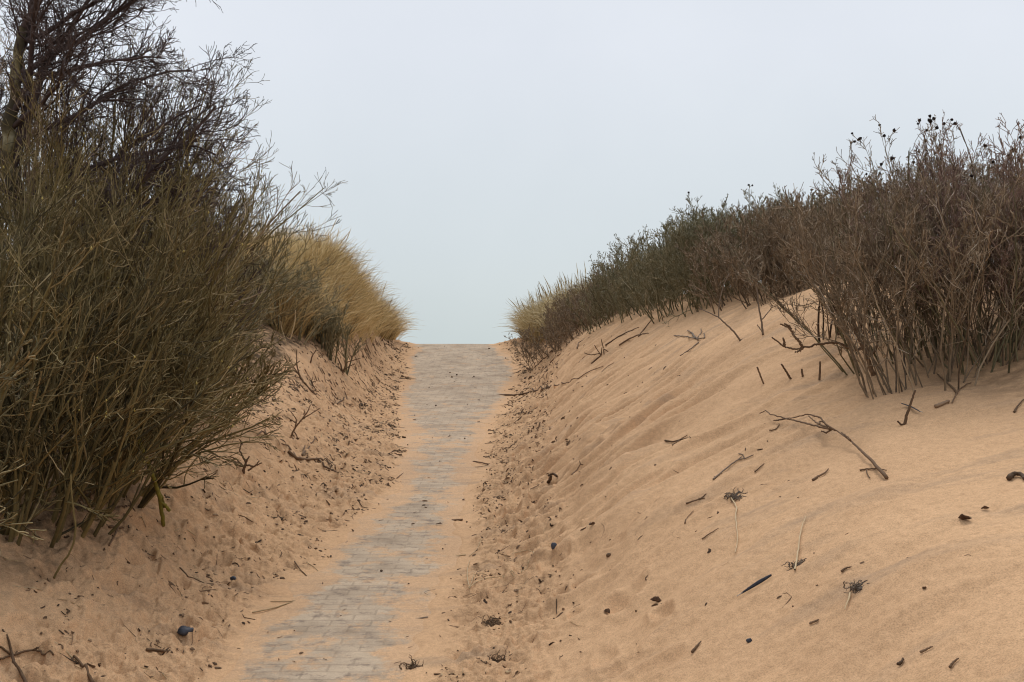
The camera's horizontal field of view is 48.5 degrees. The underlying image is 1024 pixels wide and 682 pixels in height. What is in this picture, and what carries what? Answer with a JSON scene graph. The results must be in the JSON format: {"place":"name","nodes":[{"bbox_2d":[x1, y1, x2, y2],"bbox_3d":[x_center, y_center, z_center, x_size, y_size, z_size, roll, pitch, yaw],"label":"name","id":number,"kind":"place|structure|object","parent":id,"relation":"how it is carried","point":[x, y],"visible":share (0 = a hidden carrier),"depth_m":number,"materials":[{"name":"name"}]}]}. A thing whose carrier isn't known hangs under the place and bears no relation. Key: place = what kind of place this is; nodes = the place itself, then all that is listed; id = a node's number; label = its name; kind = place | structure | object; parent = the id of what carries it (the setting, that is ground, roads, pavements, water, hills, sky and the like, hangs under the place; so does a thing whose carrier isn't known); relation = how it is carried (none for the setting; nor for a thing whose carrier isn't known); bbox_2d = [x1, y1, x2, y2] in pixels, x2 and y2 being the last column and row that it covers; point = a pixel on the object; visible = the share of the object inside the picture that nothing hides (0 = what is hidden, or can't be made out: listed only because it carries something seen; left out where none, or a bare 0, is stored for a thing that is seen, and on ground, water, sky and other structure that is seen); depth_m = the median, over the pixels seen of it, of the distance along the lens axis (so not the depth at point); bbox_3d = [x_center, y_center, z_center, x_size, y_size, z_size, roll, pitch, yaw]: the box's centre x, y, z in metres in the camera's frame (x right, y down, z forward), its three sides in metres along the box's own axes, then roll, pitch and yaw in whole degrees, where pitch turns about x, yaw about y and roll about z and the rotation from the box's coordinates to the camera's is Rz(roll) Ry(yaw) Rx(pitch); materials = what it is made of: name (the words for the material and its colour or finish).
{"place":"outdoors","nodes":[
{"label":"outdoors","id":0,"kind":"place"},
{"bbox_2d":[218,344,513,681],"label":"path","id":1,"kind":"structure","parent":0,"point":[362,638],"depth_m":7.44,"materials":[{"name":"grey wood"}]},
{"bbox_2d":[399,655,423,668],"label":"uprooted stalk","id":2,"kind":"object","parent":1,"relation":"on","point":[412,665],"visible":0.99,"depth_m":5.21,"materials":[{"name":"brown plant"}]},
{"bbox_2d":[0,270,1023,681],"bbox_3d":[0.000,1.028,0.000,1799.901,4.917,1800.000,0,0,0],"label":"ground","id":3,"kind":"structure","parent":0,"point":[904,532],"depth_m":6.01,"materials":[{"name":"beige sand"}]},
{"bbox_2d":[0,319,51,543],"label":"bare shrub","id":4,"kind":"object","parent":3,"relation":"on","point":[15,367],"visible":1,"depth_m":4.31,"materials":[{"name":"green plant"}]},
{"bbox_2d":[0,629,53,681],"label":"dead branch","id":5,"kind":"object","parent":3,"relation":"on","point":[12,655],"visible":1,"depth_m":4.71,"materials":[{"name":"brown wood"}]},
{"bbox_2d":[0,376,115,545],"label":"bare shrub","id":6,"kind":"object","parent":3,"relation":"on","point":[27,514],"visible":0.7,"depth_m":5.70,"materials":[{"name":"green plant"}]},
{"bbox_2d":[53,474,76,578],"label":"drooping shoot","id":7,"kind":"object","parent":3,"relation":"on","point":[66,557],"visible":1,"depth_m":5.56,"materials":[{"name":"brown plant"}]},
{"bbox_2d":[73,655,94,681],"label":"stick","id":8,"kind":"object","parent":3,"relation":"on","point":[85,665],"visible":1,"depth_m":4.71,"materials":[{"name":"brown wood"}]},
{"bbox_2d":[108,525,123,545],"bbox_3d":[-2.230,1.072,6.356,0.067,0.075,0.422,0,0,-10],"label":"stub","id":9,"kind":"object","parent":3,"relation":"on","point":[115,533],"visible":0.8,"depth_m":6.35,"materials":[{"name":"brown wood"}]},
{"bbox_2d":[0,0,258,385],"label":"tree","id":10,"kind":"object","parent":3,"relation":"on","point":[68,42],"visible":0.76,"depth_m":7.86,"materials":[{"name":"brown plant"}]},
{"bbox_2d":[0,190,275,547],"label":"bare shrub","id":11,"kind":"object","parent":3,"relation":"on","point":[36,307],"visible":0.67,"depth_m":5.99,"materials":[{"name":"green plant"}]},
{"bbox_2d":[0,72,278,272],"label":"bare shrub","id":12,"kind":"object","parent":3,"relation":"on","point":[137,111],"visible":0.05,"depth_m":9.68,"materials":[{"name":"brown plant"}]},
{"bbox_2d":[8,190,272,405],"bbox_3d":[-2.777,-0.188,8.492,2.118,1.953,2.322,0,0,13],"label":"bare shrub","id":13,"kind":"object","parent":3,"relation":"on","point":[247,285],"visible":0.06,"depth_m":8.23,"materials":[{"name":"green plant"}]},
{"bbox_2d":[0,115,296,534],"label":"bare shrub","id":14,"kind":"object","parent":3,"relation":"on","point":[90,362],"visible":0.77,"depth_m":6.04,"materials":[{"name":"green plant"}]},
{"bbox_2d":[0,25,300,404],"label":"bare shrub","id":15,"kind":"object","parent":3,"relation":"on","point":[29,141],"visible":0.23,"depth_m":8.41,"materials":[{"name":"brown plant"}]},
{"bbox_2d":[138,438,170,526],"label":"mossy branch","id":16,"kind":"object","parent":3,"relation":"on","point":[162,503],"visible":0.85,"depth_m":6.84,"materials":[{"name":"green plant"}]},
{"bbox_2d":[146,648,172,652],"bbox_3d":[-1.594,1.419,5.203,0.180,0.038,0.073,0,0,30],"label":"stick","id":17,"kind":"object","parent":3,"relation":"on","point":[156,650],"visible":1,"depth_m":5.22,"materials":[{"name":"brown wood"}]},
{"bbox_2d":[0,42,340,476],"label":"bare shrub","id":18,"kind":"object","parent":3,"relation":"on","point":[215,273],"visible":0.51,"depth_m":7.00,"materials":[{"name":"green plant"}]},
{"bbox_2d":[0,22,347,399],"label":"bare shrub","id":19,"kind":"object","parent":3,"relation":"on","point":[193,165],"visible":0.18,"depth_m":8.89,"materials":[{"name":"brown plant"}]},
{"bbox_2d":[63,267,285,508],"bbox_3d":[-2.092,0.301,6.982,1.515,1.535,1.560,0,0,24],"label":"bare shrub","id":20,"kind":"object","parent":3,"relation":"on","point":[148,494],"visible":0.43,"depth_m":6.85,"materials":[{"name":"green plant"}]},
{"bbox_2d":[21,149,327,392],"bbox_3d":[-2.998,-0.632,10.505,2.790,2.442,2.497,0,0,0],"label":"bare shrub","id":21,"kind":"object","parent":3,"relation":"on","point":[271,262],"visible":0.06,"depth_m":10.22,"materials":[{"name":"brown plant"}]},
{"bbox_2d":[177,625,193,635],"bbox_3d":[-1.587,1.411,5.530,0.079,0.050,0.073,0,0,-17],"label":"stone","id":22,"kind":"object","parent":3,"relation":"on","point":[183,630],"visible":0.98,"depth_m":5.50,"materials":[{"name":"grey stone"}]},
{"bbox_2d":[179,567,203,582],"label":"twig","id":23,"kind":"object","parent":3,"relation":"on","point":[189,576],"visible":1,"depth_m":6.42,"materials":[{"name":"brown wood"}]},
{"bbox_2d":[166,177,269,410],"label":"bare shrub","id":24,"kind":"object","parent":3,"relation":"on","point":[251,278],"visible":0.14,"depth_m":9.26,"materials":[{"name":"brown plant"}]},
{"bbox_2d":[180,306,296,418],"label":"bare shrub","id":25,"kind":"object","parent":3,"relation":"on","point":[265,388],"visible":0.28,"depth_m":10.07,"materials":[{"name":"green plant"}]},
{"bbox_2d":[205,252,277,340],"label":"bare shrub","id":26,"kind":"object","parent":3,"relation":"on","point":[258,303],"visible":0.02,"depth_m":13.89,"materials":[{"name":"brown plant"}]},
{"bbox_2d":[214,258,269,340],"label":"bare shrub","id":27,"kind":"object","parent":3,"relation":"on","point":[250,306],"visible":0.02,"depth_m":12.62,"materials":[{"name":"brown plant"}]},
{"bbox_2d":[230,444,261,473],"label":"dead shrub","id":28,"kind":"object","parent":3,"relation":"on","point":[246,464],"visible":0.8,"depth_m":8.87,"materials":[{"name":"brown wood"}]},
{"bbox_2d":[252,600,294,612],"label":"straw stalk","id":29,"kind":"object","parent":3,"relation":"on","point":[275,607],"visible":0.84,"depth_m":6.26,"materials":[{"name":"beige plant"}]},
{"bbox_2d":[229,245,350,344],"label":"bare shrub","id":30,"kind":"object","parent":3,"relation":"on","point":[298,302],"visible":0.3,"depth_m":15.70,"materials":[{"name":"brown plant"}]},
{"bbox_2d":[288,405,319,438],"bbox_3d":[-1.993,0.774,10.917,0.310,0.330,0.023,0,0,0],"label":"dead sapling","id":31,"kind":"object","parent":3,"relation":"on","point":[296,423],"visible":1,"depth_m":10.91,"materials":[{"name":"brown wood"}]},
{"bbox_2d":[292,350,318,394],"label":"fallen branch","id":32,"kind":"object","parent":3,"relation":"on","point":[305,383],"visible":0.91,"depth_m":13.84,"materials":[{"name":"brown wood"}]},
{"bbox_2d":[281,437,338,472],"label":"fallen branch","id":33,"kind":"object","parent":3,"relation":"on","point":[296,457],"visible":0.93,"depth_m":10.47,"materials":[{"name":"brown wood"}]},
{"bbox_2d":[211,205,422,345],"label":"marram grass","id":34,"kind":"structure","parent":3,"relation":"on","point":[369,309],"depth_m":19.86,"materials":[{"name":"beige plant"}]},
{"bbox_2d":[304,279,366,374],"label":"bare shrub","id":35,"kind":"object","parent":3,"relation":"on","point":[331,332],"visible":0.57,"depth_m":16.71,"materials":[{"name":"brown plant"}]},
{"bbox_2d":[337,357,359,372],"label":"dead shrub","id":36,"kind":"object","parent":3,"relation":"on","point":[341,369],"visible":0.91,"depth_m":16.58,"materials":[{"name":"brown wood"}]},
{"bbox_2d":[0,325,970,681],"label":"plant litter","id":37,"kind":"object","parent":3,"relation":"on","point":[296,383],"visible":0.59,"depth_m":10.58,"materials":[{"name":"brown plant"}]},
{"bbox_2d":[476,615,502,626],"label":"uprooted stalk","id":38,"kind":"object","parent":3,"relation":"on","point":[490,623],"visible":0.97,"depth_m":5.71,"materials":[{"name":"brown plant"}]},
{"bbox_2d":[476,646,511,664],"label":"uprooted stalk","id":39,"kind":"object","parent":3,"relation":"on","point":[497,657],"visible":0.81,"depth_m":5.12,"materials":[{"name":"brown plant"}]},
{"bbox_2d":[467,550,533,588],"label":"straw stalk","id":40,"kind":"object","parent":3,"relation":"on","point":[493,577],"visible":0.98,"depth_m":6.62,"materials":[{"name":"beige plant"}]},
{"bbox_2d":[499,366,602,395],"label":"fallen branch","id":41,"kind":"object","parent":3,"relation":"on","point":[541,387],"visible":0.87,"depth_m":17.39,"materials":[{"name":"brown wood"}]},
{"bbox_2d":[547,473,557,483],"bbox_3d":[0.321,1.084,8.911,0.086,0.120,0.468,0,0,0],"label":"stub","id":42,"kind":"object","parent":3,"relation":"on","point":[550,477],"visible":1,"depth_m":9.02,"materials":[{"name":"brown wood"}]},
{"bbox_2d":[551,542,556,549],"bbox_3d":[0.244,1.187,6.580,0.037,0.045,0.036,0,0,8],"label":"stone","id":43,"kind":"object","parent":3,"relation":"on","point":[553,545],"visible":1,"depth_m":6.57,"materials":[{"name":"grey stone"}]},
{"bbox_2d":[504,286,616,370],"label":"rose shrub","id":44,"kind":"object","parent":3,"relation":"on","point":[534,346],"visible":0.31,"depth_m":21.66,"materials":[{"name":"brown plant"}]},
{"bbox_2d":[551,273,600,301],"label":"rose shrub","id":45,"kind":"object","parent":3,"relation":"on","point":[575,286],"visible":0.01,"depth_m":23.51,"materials":[{"name":"green plant"}]},
{"bbox_2d":[498,249,677,343],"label":"marram grass","id":46,"kind":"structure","parent":3,"relation":"on","point":[531,314],"depth_m":24.54,"materials":[{"name":"beige plant"}]},
{"bbox_2d":[540,268,652,350],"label":"rose shrub","id":47,"kind":"object","parent":3,"relation":"on","point":[565,312],"visible":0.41,"depth_m":19.92,"materials":[{"name":"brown plant"}]},
{"bbox_2d":[585,339,607,363],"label":"dead shrub","id":48,"kind":"object","parent":3,"relation":"on","point":[598,353],"visible":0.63,"depth_m":15.11,"materials":[{"name":"brown wood"}]},
{"bbox_2d":[578,252,664,313],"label":"rose shrub","id":49,"kind":"object","parent":3,"relation":"on","point":[601,275],"visible":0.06,"depth_m":21.03,"materials":[{"name":"green plant"}]},
{"bbox_2d":[605,327,638,345],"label":"twig","id":50,"kind":"object","parent":3,"relation":"on","point":[620,335],"visible":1,"depth_m":15.48,"materials":[{"name":"brown wood"}]},
{"bbox_2d":[565,242,684,333],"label":"rose shrub","id":51,"kind":"object","parent":3,"relation":"on","point":[597,295],"visible":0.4,"depth_m":17.97,"materials":[{"name":"brown plant"}]},
{"bbox_2d":[589,228,674,307],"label":"rose shrub","id":52,"kind":"object","parent":3,"relation":"on","point":[607,268],"visible":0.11,"depth_m":19.31,"materials":[{"name":"green plant"}]},
{"bbox_2d":[619,333,648,345],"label":"twig","id":53,"kind":"object","parent":3,"relation":"on","point":[631,338],"visible":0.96,"depth_m":14.94,"materials":[{"name":"brown wood"}]},
{"bbox_2d":[650,596,661,601],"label":"dead leaf","id":54,"kind":"object","parent":3,"relation":"on","point":[656,598],"visible":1,"depth_m":5.01,"materials":[{"name":"brown plant"}]},
{"bbox_2d":[591,219,724,322],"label":"rose shrub","id":55,"kind":"object","parent":3,"relation":"on","point":[624,284],"visible":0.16,"depth_m":16.54,"materials":[{"name":"brown plant"}]},
{"bbox_2d":[664,435,690,444],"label":"twig","id":56,"kind":"object","parent":3,"relation":"on","point":[676,441],"visible":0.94,"depth_m":7.72,"materials":[{"name":"brown wood"}]},
{"bbox_2d":[674,329,704,355],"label":"dead shrub","id":57,"kind":"object","parent":3,"relation":"on","point":[694,336],"visible":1,"depth_m":11.26,"materials":[{"name":"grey wood"}]},
{"bbox_2d":[614,192,766,323],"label":"rose shrub","id":58,"kind":"object","parent":3,"relation":"on","point":[648,293],"visible":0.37,"depth_m":14.92,"materials":[{"name":"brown plant"}]},
{"bbox_2d":[618,195,766,298],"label":"rose shrub","id":59,"kind":"object","parent":3,"relation":"on","point":[679,221],"visible":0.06,"depth_m":17.44,"materials":[{"name":"green plant"}]},
{"bbox_2d":[686,494,705,503],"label":"twig","id":60,"kind":"object","parent":3,"relation":"on","point":[696,499],"visible":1,"depth_m":6.02,"materials":[{"name":"brown wood"}]},
{"bbox_2d":[691,641,700,652],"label":"twig","id":61,"kind":"object","parent":3,"relation":"on","point":[694,648],"visible":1,"depth_m":4.27,"materials":[{"name":"brown wood"}]},
{"bbox_2d":[700,274,741,340],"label":"thin twig","id":62,"kind":"object","parent":3,"relation":"on","point":[734,332],"visible":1,"depth_m":9.69,"materials":[{"name":"brown wood"}]},
{"bbox_2d":[643,184,818,326],"bbox_3d":[2.580,-0.989,13.700,2.318,1.647,2.374,0,0,-36],"label":"rose shrub","id":63,"kind":"object","parent":3,"relation":"on","point":[682,231],"visible":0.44,"depth_m":13.48,"materials":[{"name":"brown plant"}]},
{"bbox_2d":[713,453,753,479],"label":"twig","id":64,"kind":"object","parent":3,"relation":"on","point":[716,476],"visible":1,"depth_m":6.49,"materials":[{"name":"brown wood"}]},
{"bbox_2d":[723,488,745,551],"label":"uprooted stalk","id":65,"kind":"object","parent":3,"relation":"on","point":[733,496],"visible":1,"depth_m":5.83,"materials":[{"name":"beige plant"}]},
{"bbox_2d":[737,574,771,595],"bbox_3d":[0.976,0.984,4.580,0.152,0.084,0.011,0,0,-12],"label":"feather","id":66,"kind":"object","parent":3,"relation":"on","point":[758,582],"visible":1,"depth_m":4.58,"materials":[{"name":"grey"}]},
{"bbox_2d":[669,179,840,281],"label":"rose shrub","id":67,"kind":"object","parent":3,"relation":"on","point":[746,205],"visible":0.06,"depth_m":15.25,"materials":[{"name":"brown plant"}]},
{"bbox_2d":[756,367,763,383],"bbox_3d":[1.774,0.252,8.115,0.062,0.139,0.015,0,0,0],"label":"stub","id":68,"kind":"object","parent":3,"relation":"on","point":[760,375],"visible":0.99,"depth_m":8.11,"materials":[{"name":"brown wood"}]},
{"bbox_2d":[756,287,771,334],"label":"thin twig","id":69,"kind":"object","parent":3,"relation":"on","point":[761,319],"visible":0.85,"depth_m":9.47,"materials":[{"name":"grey wood"}]},
{"bbox_2d":[674,189,868,313],"bbox_3d":[2.976,-0.963,12.368,2.241,1.428,2.080,0,0,0],"label":"rose shrub","id":70,"kind":"object","parent":3,"relation":"on","point":[719,281],"visible":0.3,"depth_m":12.42,"materials":[{"name":"brown plant"}]},
{"bbox_2d":[781,364,791,378],"bbox_3d":[1.925,0.220,7.974,0.085,0.126,0.020,0,0,0],"label":"stub","id":71,"kind":"object","parent":3,"relation":"on","point":[786,371],"visible":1,"depth_m":7.97,"materials":[{"name":"brown wood"}]},
{"bbox_2d":[781,516,806,570],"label":"uprooted stalk","id":72,"kind":"object","parent":3,"relation":"on","point":[796,563],"visible":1,"depth_m":4.59,"materials":[{"name":"beige plant"}]},
{"bbox_2d":[705,172,883,277],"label":"rose shrub","id":73,"kind":"object","parent":3,"relation":"on","point":[782,196],"visible":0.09,"depth_m":13.10,"materials":[{"name":"brown plant"}]},
{"bbox_2d":[698,173,891,308],"bbox_3d":[2.982,-0.979,11.428,2.067,1.394,1.996,0,0,-42],"label":"rose shrub","id":74,"kind":"object","parent":3,"relation":"on","point":[775,268],"visible":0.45,"depth_m":11.40,"materials":[{"name":"brown plant"}]},
{"bbox_2d":[818,361,820,379],"bbox_3d":[2.105,0.211,7.785,0.020,0.147,0.020,0,0,0],"label":"stub","id":75,"kind":"object","parent":3,"relation":"on","point":[819,375],"visible":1,"depth_m":7.78,"materials":[{"name":"brown wood"}]},
{"bbox_2d":[812,468,828,480],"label":"twig","id":76,"kind":"object","parent":3,"relation":"on","point":[815,478],"visible":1,"depth_m":5.54,"materials":[{"name":"brown wood"}]},
{"bbox_2d":[760,410,888,478],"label":"fallen branch","id":77,"kind":"object","parent":3,"relation":"on","point":[872,461],"visible":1,"depth_m":6.18,"materials":[{"name":"brown wood"}]},
{"bbox_2d":[807,252,842,341],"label":"young rose","id":78,"kind":"object","parent":3,"relation":"on","point":[829,332],"visible":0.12,"depth_m":8.57,"materials":[{"name":"brown plant"}]},
{"bbox_2d":[771,316,880,375],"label":"dead branch","id":79,"kind":"object","parent":3,"relation":"on","point":[870,368],"visible":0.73,"depth_m":7.50,"materials":[{"name":"brown wood"}]},
{"bbox_2d":[770,209,895,336],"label":"young rose","id":80,"kind":"object","parent":3,"relation":"on","point":[788,257],"visible":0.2,"depth_m":8.51,"materials":[{"name":"brown plant"}]},
{"bbox_2d":[766,169,910,288],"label":"rose shrub","id":81,"kind":"object","parent":3,"relation":"on","point":[813,211],"visible":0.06,"depth_m":11.88,"materials":[{"name":"brown plant"}]},
{"bbox_2d":[843,580,869,608],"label":"uprooted stalk","id":82,"kind":"object","parent":3,"relation":"on","point":[857,586],"visible":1,"depth_m":4.05,"materials":[{"name":"plant"}]},
{"bbox_2d":[729,168,988,375],"bbox_3d":[2.493,-0.463,7.850,1.864,1.481,1.276,0,0,-27],"label":"rose bush","id":83,"kind":"object","parent":3,"relation":"on","point":[785,309],"visible":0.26,"depth_m":7.68,"materials":[{"name":"brown plant"}]},
{"bbox_2d":[859,468,886,477],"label":"twig","id":84,"kind":"object","parent":3,"relation":"on","point":[866,469],"visible":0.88,"depth_m":5.37,"materials":[{"name":"brown wood"}]},
{"bbox_2d":[779,166,1013,278],"bbox_3d":[3.674,-1.095,10.830,2.125,1.226,1.933,0,0,0],"label":"rose shrub","id":85,"kind":"object","parent":3,"relation":"on","point":[857,189],"visible":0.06,"depth_m":10.76,"materials":[{"name":"brown plant"}]},
{"bbox_2d":[771,155,1023,398],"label":"rose bush","id":86,"kind":"object","parent":3,"relation":"on","point":[802,246],"visible":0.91,"depth_m":6.90,"materials":[{"name":"brown plant"}]},
{"bbox_2d":[774,114,1023,364],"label":"rose bush","id":87,"kind":"object","parent":3,"relation":"on","point":[903,172],"visible":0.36,"depth_m":7.55,"materials":[{"name":"brown plant"}]},
{"bbox_2d":[896,657,903,665],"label":"twig","id":88,"kind":"object","parent":3,"relation":"on","point":[899,663],"visible":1,"depth_m":3.46,"materials":[{"name":"brown wood"}]},
{"bbox_2d":[897,390,915,424],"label":"twig","id":89,"kind":"object","parent":3,"relation":"on","point":[907,412],"visible":1,"depth_m":6.13,"materials":[{"name":"brown wood"}]},
{"bbox_2d":[919,646,932,652],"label":"twig","id":90,"kind":"object","parent":3,"relation":"on","point":[923,650],"visible":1,"depth_m":3.45,"materials":[{"name":"brown wood"}]},
{"bbox_2d":[832,112,1023,371],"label":"rose bush","id":91,"kind":"object","parent":3,"relation":"on","point":[956,216],"visible":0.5,"depth_m":7.11,"materials":[{"name":"brown plant"}]},
{"bbox_2d":[934,400,949,407],"bbox_3d":[2.407,0.351,6.362,0.137,0.043,0.026,0,0,-34],"label":"bark piece","id":92,"kind":"object","parent":3,"relation":"on","point":[941,404],"visible":1,"depth_m":6.34,"materials":[{"name":"brown wood"}]},
{"bbox_2d":[867,134,1023,374],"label":"rose bush","id":93,"kind":"object","parent":3,"relation":"on","point":[1011,333],"visible":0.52,"depth_m":6.98,"materials":[{"name":"brown plant"}]},
{"bbox_2d":[878,143,1021,293],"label":"rose bush","id":94,"kind":"object","parent":3,"relation":"on","point":[951,181],"visible":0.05,"depth_m":8.99,"materials":[{"name":"brown plant"}]},
{"bbox_2d":[948,658,958,667],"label":"twig","id":95,"kind":"object","parent":3,"relation":"on","point":[952,663],"visible":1,"depth_m":3.29,"materials":[{"name":"brown wood"}]},
{"bbox_2d":[937,373,970,402],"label":"twig","id":96,"kind":"object","parent":3,"relation":"on","point":[952,387],"visible":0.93,"depth_m":6.73,"materials":[{"name":"brown wood"}]},
{"bbox_2d":[958,514,971,519],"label":"dead leaf","id":97,"kind":"object","parent":3,"relation":"on","point":[962,517],"visible":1,"depth_m":4.34,"materials":[{"name":"brown plant"}]},
{"bbox_2d":[912,149,1020,264],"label":"rose bush","id":98,"kind":"object","parent":3,"relation":"on","point":[970,183],"visible":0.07,"depth_m":9.41,"materials":[{"name":"brown plant"}]},
{"bbox_2d":[953,153,1023,335],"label":"rose bush","id":99,"kind":"object","parent":3,"relation":"on","point":[999,245],"visible":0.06,"depth_m":7.58,"materials":[{"name":"brown plant"}]},
{"bbox_2d":[1006,471,1023,479],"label":"bark piece","id":100,"kind":"object","parent":3,"relation":"on","point":[1010,476],"visible":1,"depth_m":4.79,"materials":[{"name":"brown wood"}]},
{"bbox_2d":[0,0,1023,343],"label":"sky","id":101,"kind":"structure","parent":0,"point":[484,150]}
]}

